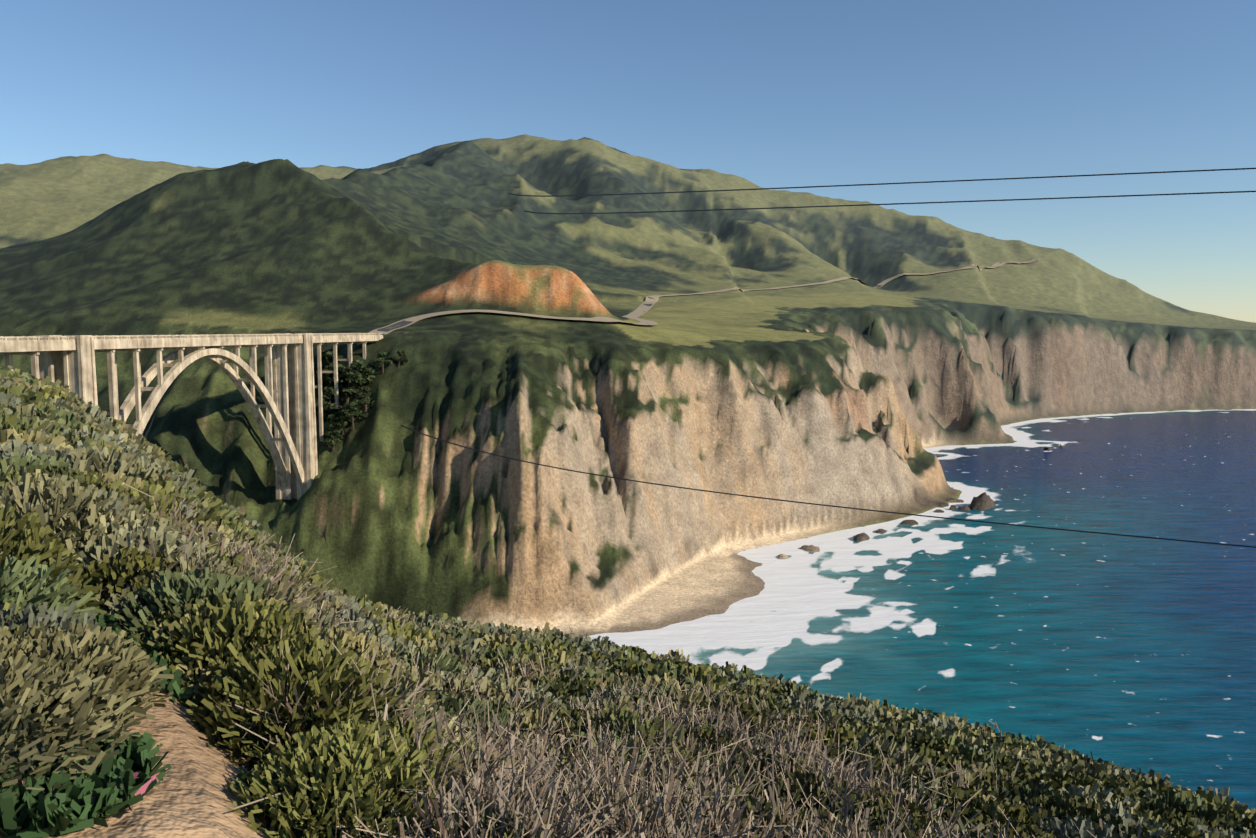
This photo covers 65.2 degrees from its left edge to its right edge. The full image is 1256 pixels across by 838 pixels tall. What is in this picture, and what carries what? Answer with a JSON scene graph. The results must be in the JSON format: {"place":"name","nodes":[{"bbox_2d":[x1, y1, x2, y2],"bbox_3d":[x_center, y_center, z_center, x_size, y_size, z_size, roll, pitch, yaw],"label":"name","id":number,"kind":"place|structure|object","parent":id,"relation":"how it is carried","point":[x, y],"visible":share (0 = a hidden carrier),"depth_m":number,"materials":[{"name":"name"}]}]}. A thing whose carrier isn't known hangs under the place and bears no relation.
{"place":"outdoors","nodes":[
{"label":"outdoors","id":0,"kind":"place"},
{"bbox_2d":[0,134,1255,837],"bbox_3d":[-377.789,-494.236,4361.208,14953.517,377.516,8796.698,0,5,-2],"label":"terrain","id":1,"kind":"structure","parent":0,"point":[846,394],"depth_m":463.80,"materials":[{"name":"green plant"}]},
{"bbox_2d":[0,333,382,499],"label":"arch bridge","id":2,"kind":"structure","parent":1,"relation":"on","point":[69,360],"depth_m":288.22,"materials":[{"name":"concrete"}]},
{"bbox_2d":[314,365,330,393],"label":"cypress tree","id":3,"kind":"object","parent":1,"relation":"on","point":[316,378],"visible":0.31,"depth_m":352.94,"materials":[{"name":"green plant"}]},
{"bbox_2d":[315,401,335,433],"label":"cypress tree","id":4,"kind":"object","parent":1,"relation":"on","point":[326,414],"visible":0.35,"depth_m":344.80,"materials":[{"name":"green plant"}]},
{"bbox_2d":[315,387,339,414],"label":"cypress tree","id":5,"kind":"object","parent":1,"relation":"on","point":[330,398],"visible":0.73,"depth_m":343.59,"materials":[{"name":"green plant"}]},
{"bbox_2d":[315,350,352,394],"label":"cypress tree","id":6,"kind":"object","parent":1,"relation":"on","point":[328,365],"visible":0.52,"depth_m":349.00,"materials":[{"name":"green plant"}]},
{"bbox_2d":[323,424,344,452],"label":"cypress tree","id":7,"kind":"object","parent":1,"relation":"on","point":[335,440],"visible":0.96,"depth_m":333.98,"materials":[{"name":"green plant"}]},
{"bbox_2d":[326,405,351,434],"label":"cypress tree","id":8,"kind":"object","parent":1,"relation":"on","point":[333,418],"visible":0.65,"depth_m":335.44,"materials":[{"name":"green plant"}]},
{"bbox_2d":[325,368,365,406],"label":"cypress tree","id":9,"kind":"object","parent":1,"relation":"on","point":[347,389],"visible":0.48,"depth_m":346.21,"materials":[{"name":"green plant"}]},
{"bbox_2d":[337,402,368,429],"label":"cypress tree","id":10,"kind":"object","parent":1,"relation":"on","point":[351,414],"visible":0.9,"depth_m":334.84,"materials":[{"name":"green plant"}]},
{"bbox_2d":[346,360,374,393],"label":"cypress tree","id":11,"kind":"object","parent":1,"relation":"on","point":[359,369],"visible":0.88,"depth_m":345.80,"materials":[{"name":"green plant"}]},
{"bbox_2d":[354,386,374,411],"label":"cypress tree","id":12,"kind":"object","parent":1,"relation":"on","point":[362,397],"visible":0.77,"depth_m":339.34,"materials":[{"name":"green plant"}]},
{"bbox_2d":[369,351,392,373],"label":"cypress tree","id":13,"kind":"object","parent":1,"relation":"on","point":[381,357],"visible":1,"depth_m":350.60,"materials":[{"name":"green plant"}]},
{"bbox_2d":[391,350,408,367],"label":"cypress tree","id":14,"kind":"object","parent":1,"relation":"on","point":[404,359],"visible":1,"depth_m":356.90,"materials":[{"name":"green plant"}]},
{"bbox_2d":[0,365,1255,837],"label":"shrubs","id":15,"kind":"object","parent":1,"relation":"on","point":[132,567],"visible":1,"depth_m":5.62,"materials":[{"name":"green plant"}]},
{"bbox_2d":[0,0,1255,322],"label":"sky","id":16,"kind":"structure","parent":0,"point":[765,93],"materials":[{"name":"blue"}]},
{"bbox_2d":[368,258,1038,334],"bbox_3d":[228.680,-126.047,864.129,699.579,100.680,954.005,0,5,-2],"label":"highway road","id":17,"kind":"structure","parent":0,"point":[645,306],"depth_m":532.76,"materials":[{"name":"grey asphalt"}]},
{"bbox_2d":[401,168,1255,547],"bbox_3d":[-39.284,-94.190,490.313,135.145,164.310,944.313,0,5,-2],"label":"power lines","id":18,"kind":"object","parent":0,"point":[883,204],"visible":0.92,"depth_m":77.34,"materials":[{"name":"grey metal"}]},
{"bbox_2d":[587,409,1255,809],"bbox_3d":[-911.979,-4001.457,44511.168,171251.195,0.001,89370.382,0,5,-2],"label":"sea water","id":19,"kind":"structure","parent":0,"point":[1135,651],"depth_m":315.10,"materials":[{"name":"blue liquid"}]}
]}

